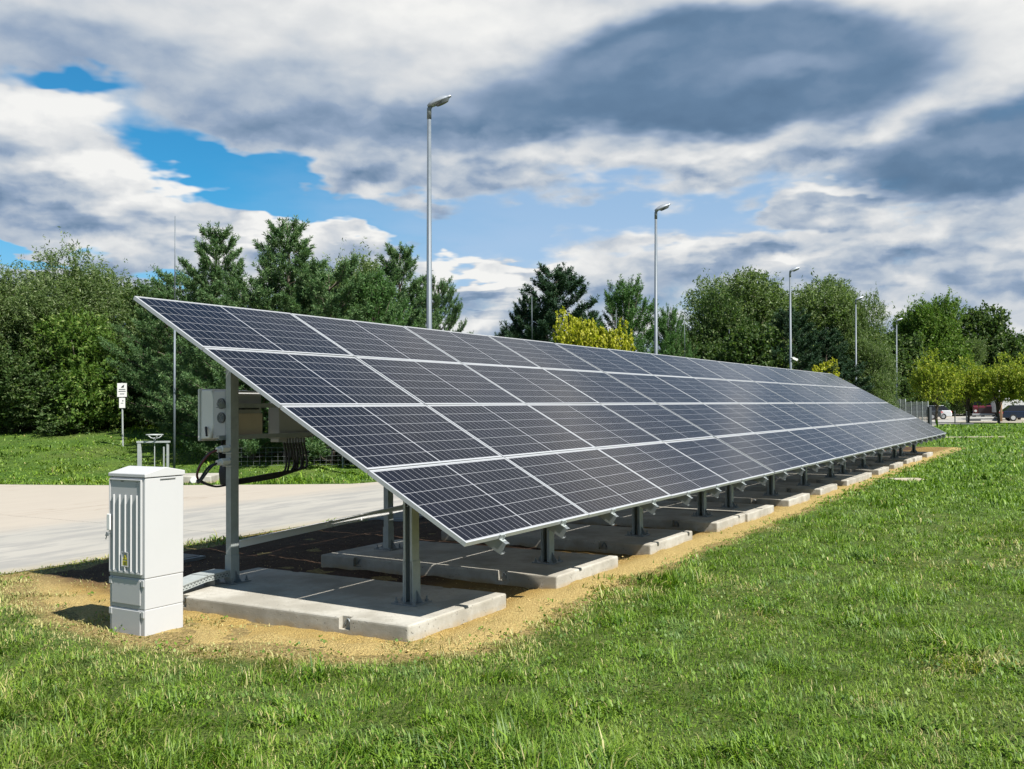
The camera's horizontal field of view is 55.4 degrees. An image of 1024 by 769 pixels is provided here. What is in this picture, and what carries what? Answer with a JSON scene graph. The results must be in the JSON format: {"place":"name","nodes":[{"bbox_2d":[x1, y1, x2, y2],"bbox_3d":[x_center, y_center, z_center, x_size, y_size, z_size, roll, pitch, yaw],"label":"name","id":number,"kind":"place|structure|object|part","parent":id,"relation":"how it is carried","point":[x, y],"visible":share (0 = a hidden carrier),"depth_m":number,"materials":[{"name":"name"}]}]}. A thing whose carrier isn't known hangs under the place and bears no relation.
{"place":"outdoors","nodes":[
{"label":"outdoors","id":0,"kind":"place"},
{"bbox_2d":[0,425,934,574],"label":"road","id":1,"kind":"structure","parent":0,"point":[47,525],"depth_m":16.44,"materials":[{"name":"grey asphalt"}]},
{"bbox_2d":[0,422,1023,768],"bbox_3d":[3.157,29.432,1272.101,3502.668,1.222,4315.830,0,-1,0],"label":"ground","id":2,"kind":"structure","parent":0,"point":[102,434],"depth_m":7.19,"materials":[{"name":"green plant"}]},
{"bbox_2d":[0,254,55,431],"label":"willow tree","id":3,"kind":"object","parent":2,"relation":"on","point":[4,281],"visible":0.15,"depth_m":35.06,"materials":[{"name":"green plant"}]},
{"bbox_2d":[0,333,74,431],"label":"bush","id":4,"kind":"object","parent":2,"relation":"on","point":[10,366],"visible":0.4,"depth_m":33.11,"materials":[{"name":"green plant"}]},
{"bbox_2d":[0,258,98,432],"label":"willow tree","id":5,"kind":"object","parent":2,"relation":"on","point":[37,306],"visible":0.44,"depth_m":34.03,"materials":[{"name":"green plant"}]},
{"bbox_2d":[0,348,106,436],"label":"bush","id":6,"kind":"object","parent":2,"relation":"on","point":[51,426],"visible":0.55,"depth_m":32.85,"materials":[{"name":"green plant"}]},
{"bbox_2d":[16,226,146,424],"bbox_3d":[-16.219,-1.982,36.810,6.214,7.801,6.533,0,-2,-35],"label":"willow tree","id":7,"kind":"object","parent":2,"relation":"on","point":[83,280],"visible":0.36,"depth_m":35.97,"materials":[{"name":"green plant"}]},
{"bbox_2d":[21,298,153,434],"bbox_3d":[-14.759,-0.626,34.429,4.549,5.349,4.245,-1,-1,28],"label":"bush","id":8,"kind":"object","parent":2,"relation":"on","point":[83,354],"visible":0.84,"depth_m":33.34,"materials":[{"name":"green plant"}]},
{"bbox_2d":[117,383,126,445],"bbox_3d":[-11.968,1.024,29.977,0.290,2.151,0.076,0,-1,0],"label":"sign post","id":9,"kind":"object","parent":2,"relation":"on","point":[121,390],"visible":0.94,"depth_m":29.96,"materials":[{"name":"metal"}]},
{"bbox_2d":[88,332,173,425],"bbox_3d":[-13.418,-0.272,36.214,4.638,4.318,5.438,-1,-2,33],"label":"bush","id":10,"kind":"object","parent":2,"relation":"on","point":[136,392],"visible":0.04,"depth_m":34.70,"materials":[{"name":"green plant"}]},
{"bbox_2d":[88,258,188,420],"bbox_3d":[-14.434,-1.526,37.068,4.774,6.796,5.584,0,-1,-11],"label":"broadleaf tree","id":11,"kind":"object","parent":2,"relation":"on","point":[129,302],"visible":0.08,"depth_m":36.63,"materials":[{"name":"green plant"}]},
{"bbox_2d":[105,466,184,635],"bbox_3d":[-2.940,1.327,7.817,0.442,1.337,0.429,-1,-1,31],"label":"electrical cabinet","id":12,"kind":"object","parent":2,"relation":"on","point":[145,523],"visible":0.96,"depth_m":7.69,"materials":[{"name":"grey plastic"}]},
{"bbox_3d":[-3.049,1.114,7.656,0.391,0.738,0.046,-1,-1,31],"label":"door","id":13,"kind":"part","parent":12,"relation":"part of","materials":[{"name":"grey plastic"}]},
{"bbox_2d":[136,434,169,466],"bbox_3d":[-9.462,1.907,25.756,0.840,1.191,0.448,0,-1,-22],"label":"valve frame","id":14,"kind":"object","parent":2,"relation":"on","point":[139,453],"visible":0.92,"depth_m":25.72,"materials":[{"name":"metal"}]},
{"bbox_2d":[87,265,224,426],"bbox_3d":[-11.958,-1.222,33.983,5.400,5.896,5.290,0,-1,-15],"label":"pine tree","id":15,"kind":"object","parent":2,"relation":"on","point":[153,331],"visible":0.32,"depth_m":33.30,"materials":[{"name":"green plant"}]},
{"bbox_2d":[173,216,175,468],"bbox_3d":[-8.997,-1.049,26.031,0.070,6.913,0.065,0,-1,0],"label":"lightning rod","id":16,"kind":"object","parent":2,"relation":"on","point":[174,408],"visible":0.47,"depth_m":25.99,"materials":[{"name":"metal"}]},
{"bbox_2d":[183,473,218,482],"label":"headwall block","id":17,"kind":"structure","parent":2,"relation":"on","point":[191,477],"depth_m":22.96,"materials":[{"name":"concrete"}]},
{"bbox_2d":[141,221,266,444],"bbox_3d":[-9.089,-1.480,29.805,4.753,7.120,4.443,-2,-2,44],"label":"pine tree","id":18,"kind":"object","parent":2,"relation":"on","point":[203,250],"visible":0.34,"depth_m":29.70,"materials":[{"name":"green plant"}]},
{"bbox_2d":[159,268,308,459],"bbox_3d":[-7.113,-0.451,27.223,4.748,5.532,4.846,1,-2,-39],"label":"pine tree","id":19,"kind":"object","parent":2,"relation":"on","point":[235,295],"visible":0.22,"depth_m":26.84,"materials":[{"name":"green plant"}]},
{"bbox_2d":[188,215,336,457],"bbox_3d":[-6.220,-1.283,28.149,4.873,7.230,5.213,-1,-1,19],"label":"pine tree","id":20,"kind":"object","parent":2,"relation":"on","point":[274,241],"visible":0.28,"depth_m":27.55,"materials":[{"name":"green plant"}]},
{"bbox_2d":[239,447,342,467],"bbox_3d":[-3.129,2.029,26.788,9.039,0.760,0.039,0,-1,-8],"label":"wire fence","id":21,"kind":"object","parent":2,"relation":"on","point":[281,456],"visible":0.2,"depth_m":26.32,"materials":[{"name":"metal"}]},
{"bbox_2d":[214,253,401,463],"bbox_3d":[-4.945,-0.607,27.863,5.509,6.139,5.623,-1,-1,26],"label":"pine tree","id":22,"kind":"object","parent":2,"relation":"on","point":[345,294],"visible":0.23,"depth_m":26.81,"materials":[{"name":"green plant"}]},
{"bbox_2d":[270,238,382,317],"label":"willow tree","id":23,"kind":"object","parent":2,"relation":"on","point":[363,264],"visible":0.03,"depth_m":45.53,"materials":[{"name":"green plant"}]},
{"bbox_2d":[183,568,505,641],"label":"concrete slab","id":24,"kind":"structure","parent":2,"relation":"on","point":[343,605],"depth_m":8.15,"materials":[{"name":"concrete"}]},
{"bbox_2d":[133,296,773,606],"bbox_3d":[0.155,0.541,11.768,3.822,2.679,8.342,-1,-1,30],"label":"solar table","id":25,"kind":"object","parent":24,"relation":"on","point":[469,439],"visible":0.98,"depth_m":9.94,"materials":[{"name":"glass"}]},
{"bbox_2d":[196,449,225,486],"bbox_3d":[-2.760,0.778,9.029,0.302,0.362,0.140,1,-2,-37],"label":"cable loop","id":26,"kind":"object","parent":25,"relation":"attached to","point":[204,473],"visible":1,"depth_m":8.97,"materials":[{"name":"black rubber"}]},
{"bbox_2d":[198,389,261,440],"bbox_3d":[-2.747,0.295,9.559,0.382,0.505,0.510,-1,-1,30],"label":"inverter","id":27,"kind":"object","parent":25,"relation":"attached to","point":[211,417],"visible":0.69,"depth_m":9.42,"materials":[{"name":"grey plastic"}]},
{"bbox_2d":[218,440,225,484],"bbox_3d":[-2.754,0.734,9.323,0.099,0.430,0.361,0,-1,-14],"label":"cable drop","id":28,"kind":"object","parent":27,"relation":"hanging from","point":[222,473],"visible":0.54,"depth_m":9.19,"materials":[{"name":"black rubber"}]},
{"bbox_2d":[269,402,312,442],"bbox_3d":[-2.284,0.391,10.092,0.150,0.420,0.500,-1,-1,30],"label":"combiner box","id":29,"kind":"object","parent":25,"relation":"attached to","point":[280,421],"visible":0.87,"depth_m":9.90,"materials":[{"name":"grey plastic"}]},
{"bbox_2d":[239,442,307,483],"bbox_3d":[-2.415,0.778,9.713,0.083,0.373,1.219,-1,-1,25],"label":"cable bundle","id":30,"kind":"object","parent":29,"relation":"attached to","point":[269,476],"visible":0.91,"depth_m":10.01,"materials":[{"name":"black rubber"}]},
{"bbox_2d":[319,265,416,461],"bbox_3d":[-4.098,-0.509,28.059,3.869,6.069,3.619,0,-1,-25],"label":"pine tree","id":31,"kind":"object","parent":2,"relation":"on","point":[379,301],"visible":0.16,"depth_m":27.67,"materials":[{"name":"green plant"}]},
{"bbox_2d":[331,245,414,323],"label":"willow tree","id":32,"kind":"object","parent":2,"relation":"on","point":[370,272],"visible":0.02,"depth_m":46.08,"materials":[{"name":"green plant"}]},
{"bbox_2d":[373,241,447,330],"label":"pine tree","id":33,"kind":"object","parent":2,"relation":"on","point":[391,269],"visible":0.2,"depth_m":32.75,"materials":[{"name":"green plant"}]},
{"bbox_2d":[426,95,450,328],"bbox_3d":[-1.764,-2.243,23.436,0.626,9.474,0.270,0,-1,6],"label":"street lamp","id":34,"kind":"object","parent":2,"relation":"on","point":[440,101],"visible":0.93,"depth_m":23.45,"materials":[{"name":"metal"}]},
{"bbox_2d":[405,274,473,333],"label":"pine tree","id":35,"kind":"object","parent":2,"relation":"on","point":[437,297],"visible":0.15,"depth_m":35.74,"materials":[{"name":"green plant"}]},
{"bbox_2d":[33,447,960,656],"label":"gravel","id":36,"kind":"structure","parent":2,"relation":"on","point":[345,537],"depth_m":9.80,"materials":[{"name":"beige gravel"}]},
{"bbox_2d":[183,554,205,562],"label":"cover slab","id":37,"kind":"structure","parent":36,"relation":"on","point":[188,557],"depth_m":11.24,"materials":[{"name":"concrete"}]},
{"bbox_2d":[183,569,229,590],"bbox_3d":[-2.851,1.854,8.707,0.184,0.283,0.862,-1,-1,21],"label":"cable tray","id":38,"kind":"object","parent":36,"relation":"on","point":[208,578],"visible":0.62,"depth_m":8.80,"materials":[{"name":"metal"}]},
{"bbox_2d":[368,511,423,520],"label":"cover slab","id":39,"kind":"structure","parent":36,"relation":"on","point":[397,516],"depth_m":15.13,"materials":[{"name":"concrete"}]},
{"bbox_2d":[321,539,617,588],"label":"concrete slab","id":40,"kind":"structure","parent":36,"relation":"on","point":[490,565],"depth_m":10.24,"materials":[{"name":"concrete"}]},
{"bbox_2d":[441,523,691,554],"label":"concrete slab","id":41,"kind":"structure","parent":36,"relation":"on","point":[600,538],"depth_m":12.00,"materials":[{"name":"concrete"}]},
{"bbox_2d":[567,508,744,531],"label":"concrete slab","id":42,"kind":"structure","parent":36,"relation":"on","point":[680,519],"depth_m":14.04,"materials":[{"name":"concrete"}]},
{"bbox_2d":[654,500,773,521],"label":"concrete slab","id":43,"kind":"structure","parent":36,"relation":"on","point":[753,511],"depth_m":15.38,"materials":[{"name":"concrete"}]},
{"bbox_2d":[665,490,809,506],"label":"concrete slab","id":44,"kind":"structure","parent":36,"relation":"on","point":[785,499],"depth_m":17.13,"materials":[{"name":"concrete"}]},
{"bbox_2d":[719,481,836,494],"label":"concrete slab","id":45,"kind":"structure","parent":36,"relation":"on","point":[816,488],"depth_m":19.19,"materials":[{"name":"concrete"}]},
{"bbox_2d":[748,474,859,485],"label":"concrete slab","id":46,"kind":"structure","parent":36,"relation":"on","point":[840,480],"depth_m":21.20,"materials":[{"name":"concrete"}]},
{"bbox_2d":[555,343,876,508],"bbox_3d":[4.401,0.670,19.029,3.822,2.680,8.342,-1,-1,30],"label":"solar table","id":47,"kind":"object","parent":46,"relation":"on","point":[778,435],"visible":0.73,"depth_m":17.89,"materials":[{"name":"glass"}]},
{"bbox_2d":[786,470,871,481],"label":"concrete slab","id":48,"kind":"structure","parent":36,"relation":"on","point":[865,475],"depth_m":22.64,"materials":[{"name":"concrete"}]},
{"bbox_2d":[717,361,928,473],"bbox_3d":[8.648,0.801,26.289,3.822,2.678,8.342,-1,-1,30],"label":"solar table","id":49,"kind":"object","parent":48,"relation":"on","point":[870,425],"visible":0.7,"depth_m":25.45,"materials":[{"name":"glass"}]},
{"bbox_2d":[865,451,932,457],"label":"concrete slab","id":50,"kind":"structure","parent":36,"relation":"on","point":[926,454],"depth_m":31.74,"materials":[{"name":"concrete"}]},
{"bbox_2d":[804,371,945,456],"bbox_3d":[11.840,0.898,31.745,3.822,2.679,4.161,-1,-1,30],"label":"solar table","id":51,"kind":"object","parent":50,"relation":"on","point":[931,432],"visible":0.72,"depth_m":31.49,"materials":[{"name":"glass"}]},
{"bbox_2d":[494,325,509,336],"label":"pine tree","id":52,"kind":"object","parent":2,"relation":"on","point":[501,334],"visible":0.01,"depth_m":65.92,"materials":[{"name":"green plant"}]},
{"bbox_2d":[502,296,552,338],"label":"pine tree","id":53,"kind":"object","parent":2,"relation":"on","point":[521,309],"visible":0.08,"depth_m":63.63,"materials":[{"name":"green plant"}]},
{"bbox_2d":[499,261,614,345],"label":"pine tree","id":54,"kind":"object","parent":2,"relation":"on","point":[554,292],"visible":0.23,"depth_m":61.29,"materials":[{"name":"green plant"}]},
{"bbox_2d":[552,306,600,346],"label":"maple tree","id":55,"kind":"object","parent":2,"relation":"on","point":[579,331],"visible":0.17,"depth_m":43.60,"materials":[{"name":"yellow plant"}]},
{"bbox_2d":[583,310,604,331],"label":"pine tree","id":56,"kind":"object","parent":2,"relation":"on","point":[594,313],"visible":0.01,"depth_m":65.78,"materials":[{"name":"green plant"}]},
{"bbox_2d":[587,316,635,351],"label":"maple tree","id":57,"kind":"object","parent":2,"relation":"on","point":[613,341],"visible":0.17,"depth_m":43.65,"materials":[{"name":"yellow plant"}]},
{"bbox_2d":[587,273,677,354],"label":"pine tree","id":58,"kind":"object","parent":2,"relation":"on","point":[625,301],"visible":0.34,"depth_m":61.22,"materials":[{"name":"green plant"}]},
{"bbox_2d":[654,203,670,353],"bbox_3d":[5.586,-2.010,36.311,0.626,9.474,0.270,0,-1,6],"label":"street lamp","id":59,"kind":"object","parent":2,"relation":"on","point":[662,207],"visible":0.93,"depth_m":36.32,"materials":[{"name":"metal"}]},
{"bbox_2d":[650,302,700,358],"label":"pine tree","id":60,"kind":"object","parent":2,"relation":"on","point":[672,319],"visible":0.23,"depth_m":63.77,"materials":[{"name":"green plant"}]},
{"bbox_2d":[660,268,758,359],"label":"broadleaf tree","id":61,"kind":"object","parent":2,"relation":"on","point":[716,320],"visible":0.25,"depth_m":67.04,"materials":[{"name":"green plant"}]},
{"bbox_2d":[685,339,735,360],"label":"broadleaf tree","id":62,"kind":"object","parent":2,"relation":"on","point":[717,347],"depth_m":65.80,"materials":[{"name":"green plant"}]},
{"bbox_2d":[677,265,821,362],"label":"willow tree","id":63,"kind":"object","parent":2,"relation":"on","point":[765,302],"visible":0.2,"depth_m":70.05,"materials":[{"name":"green plant"}]},
{"bbox_2d":[705,318,797,369],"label":"broadleaf tree","id":64,"kind":"object","parent":2,"relation":"on","point":[757,346],"visible":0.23,"depth_m":62.09,"materials":[{"name":"green plant"}]},
{"bbox_2d":[789,267,799,368],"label":"street lamp","id":65,"kind":"object","parent":2,"relation":"on","point":[794,269],"visible":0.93,"depth_m":53.32,"materials":[{"name":"metal"}]},
{"bbox_2d":[749,306,841,375],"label":"pine tree","id":66,"kind":"object","parent":2,"relation":"on","point":[808,360],"visible":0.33,"depth_m":62.18,"materials":[{"name":"green plant"}]},
{"bbox_2d":[812,357,843,379],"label":"maple tree","id":67,"kind":"object","parent":2,"relation":"on","point":[820,367],"visible":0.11,"depth_m":61.52,"materials":[{"name":"yellow plant"}]},
{"bbox_2d":[798,327,874,391],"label":"pine tree","id":68,"kind":"object","parent":2,"relation":"on","point":[830,347],"visible":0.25,"depth_m":65.23,"materials":[{"name":"green plant"}]},
{"bbox_2d":[777,268,896,382],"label":"broadleaf tree","id":69,"kind":"object","parent":2,"relation":"on","point":[815,303],"visible":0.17,"depth_m":73.39,"materials":[{"name":"green plant"}]},
{"bbox_2d":[807,465,888,474],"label":"concrete slab","id":70,"kind":"structure","parent":2,"relation":"on","point":[876,470],"depth_m":24.38,"materials":[{"name":"concrete"}]},
{"bbox_2d":[855,296,863,380],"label":"street lamp","id":71,"kind":"object","parent":2,"relation":"on","point":[858,298],"visible":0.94,"depth_m":68.26,"materials":[{"name":"metal"}]},
{"bbox_2d":[818,460,902,468],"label":"concrete slab","id":72,"kind":"structure","parent":2,"relation":"on","point":[890,465],"depth_m":26.39,"materials":[{"name":"concrete"}]},
{"bbox_2d":[822,283,900,404],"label":"broadleaf tree","id":73,"kind":"object","parent":2,"relation":"on","point":[863,312],"visible":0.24,"depth_m":72.94,"materials":[{"name":"green plant"}]},
{"bbox_2d":[845,335,902,407],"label":"willow tree","id":74,"kind":"object","parent":2,"relation":"on","point":[878,371],"visible":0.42,"depth_m":70.94,"materials":[{"name":"green plant"}]},
{"bbox_2d":[846,456,913,463],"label":"concrete slab","id":75,"kind":"structure","parent":2,"relation":"on","point":[904,460],"depth_m":28.46,"materials":[{"name":"concrete"}]},
{"bbox_2d":[854,455,921,461],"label":"concrete slab","id":76,"kind":"structure","parent":2,"relation":"on","point":[916,458],"depth_m":29.79,"materials":[{"name":"concrete"}]},
{"bbox_2d":[896,318,902,397],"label":"street lamp","id":77,"kind":"object","parent":2,"relation":"on","point":[899,319],"visible":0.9,"depth_m":85.89,"materials":[{"name":"metal"}]},
{"bbox_2d":[890,478,926,480],"bbox_3d":[9.066,2.200,22.355,0.700,0.080,0.600,0,-1,0],"label":"concrete cover","id":78,"kind":"object","parent":2,"relation":"on","point":[905,479],"visible":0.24,"depth_m":22.19,"materials":[{"name":"grey concrete"}]},
{"bbox_2d":[893,377,926,408],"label":"broadleaf tree","id":79,"kind":"object","parent":2,"relation":"on","point":[904,385],"visible":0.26,"depth_m":110.11,"materials":[{"name":"green plant"}]},
{"bbox_2d":[896,399,931,424],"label":"grating fence","id":80,"kind":"object","parent":2,"relation":"on","point":[926,414],"visible":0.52,"depth_m":69.86,"materials":[{"name":"metal"}]},
{"bbox_2d":[880,330,954,409],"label":"broadleaf tree","id":81,"kind":"object","parent":2,"relation":"on","point":[908,354],"visible":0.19,"depth_m":122.96,"materials":[{"name":"green plant"}]},
{"bbox_2d":[907,347,965,422],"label":"maple tree","id":82,"kind":"object","parent":2,"relation":"on","point":[926,382],"visible":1,"depth_m":83.27,"materials":[{"name":"green plant"}]},
{"bbox_2d":[885,285,990,405],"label":"broadleaf tree","id":83,"kind":"object","parent":2,"relation":"on","point":[936,323],"visible":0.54,"depth_m":127.36,"materials":[{"name":"green plant"}]},
{"bbox_2d":[932,423,973,424],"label":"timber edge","id":84,"kind":"object","parent":2,"relation":"on","point":[952,423],"visible":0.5,"depth_m":79.44,"materials":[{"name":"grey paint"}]},
{"bbox_2d":[947,337,989,415],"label":"willow tree","id":85,"kind":"object","parent":2,"relation":"on","point":[979,350],"visible":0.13,"depth_m":128.16,"materials":[{"name":"green plant"}]},
{"bbox_2d":[947,354,991,422],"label":"maple tree","id":86,"kind":"object","parent":2,"relation":"on","point":[968,400],"visible":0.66,"depth_m":85.20,"materials":[{"name":"green plant"}]},
{"bbox_2d":[950,300,1023,414],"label":"broadleaf tree","id":87,"kind":"object","parent":2,"relation":"on","point":[987,326],"visible":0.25,"depth_m":131.13,"materials":[{"name":"green plant"}]},
{"bbox_2d":[967,351,1021,422],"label":"maple tree","id":88,"kind":"object","parent":2,"relation":"on","point":[991,377],"visible":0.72,"depth_m":83.69,"materials":[{"name":"green plant"}]},
{"bbox_2d":[1000,387,1002,420],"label":"wooden pole","id":89,"kind":"object","parent":2,"relation":"on","point":[1001,419],"depth_m":89.89,"materials":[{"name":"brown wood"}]},
{"bbox_2d":[985,331,1023,415],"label":"broadleaf tree","id":90,"kind":"object","parent":2,"relation":"on","point":[1021,340],"visible":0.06,"depth_m":130.17,"materials":[{"name":"green plant"}]},
{"bbox_2d":[994,352,1023,404],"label":"maple tree","id":91,"kind":"object","parent":2,"relation":"on","point":[1017,379],"visible":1,"depth_m":81.99,"materials":[{"name":"green plant"}]},
{"bbox_2d":[0,419,1023,509],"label":"verge grass","id":92,"kind":"structure","parent":0,"point":[955,433],"depth_m":26.28,"materials":[{"name":"green plant"}]},
{"bbox_2d":[0,0,1023,352],"label":"sky","id":93,"kind":"structure","parent":0,"point":[868,143],"materials":[{"name":"blue"}]},
{"bbox_2d":[911,405,942,419],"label":"parked car","id":94,"kind":"object","parent":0,"point":[919,412],"visible":0.33,"depth_m":102.05,"materials":[{"name":"grey paint"}]},
{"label":"windows","id":95,"kind":"part","parent":94,"relation":"part of","materials":[{"name":"black glass"}]},
{"bbox_2d":[919,414,1023,424],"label":"car park","id":96,"kind":"structure","parent":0,"point":[961,419],"depth_m":93.91,"materials":[{"name":"grey asphalt"}]},
{"bbox_2d":[918,405,951,418],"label":"parked car","id":97,"kind":"object","parent":96,"relation":"on","point":[947,412],"visible":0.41,"depth_m":103.41,"materials":[{"name":"white paint"}]},
{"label":"windows","id":98,"kind":"part","parent":97,"relation":"part of","materials":[{"name":"black glass"}]},
{"bbox_2d":[970,416,996,420],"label":"barrier","id":99,"kind":"object","parent":96,"relation":"on","point":[983,418],"visible":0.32,"depth_m":92.94,"materials":[{"name":"grey paint"}]},
{"bbox_2d":[991,398,1023,419],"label":"box trailer","id":100,"kind":"object","parent":96,"relation":"on","point":[1007,403],"visible":0.13,"depth_m":97.16,"materials":[{"name":"white paint"}]},
{"bbox_2d":[999,405,1023,420],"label":"parked car","id":101,"kind":"object","parent":96,"relation":"on","point":[1011,412],"visible":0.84,"depth_m":90.96,"materials":[{"name":"blue paint"}]},
{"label":"windows","id":102,"kind":"part","parent":101,"relation":"part of","materials":[{"name":"black glass"}]},
{"bbox_2d":[972,400,995,415],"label":"parked car","id":103,"kind":"object","parent":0,"point":[982,410],"visible":0.54,"depth_m":101.12,"materials":[{"name":"red paint"}]}
]}

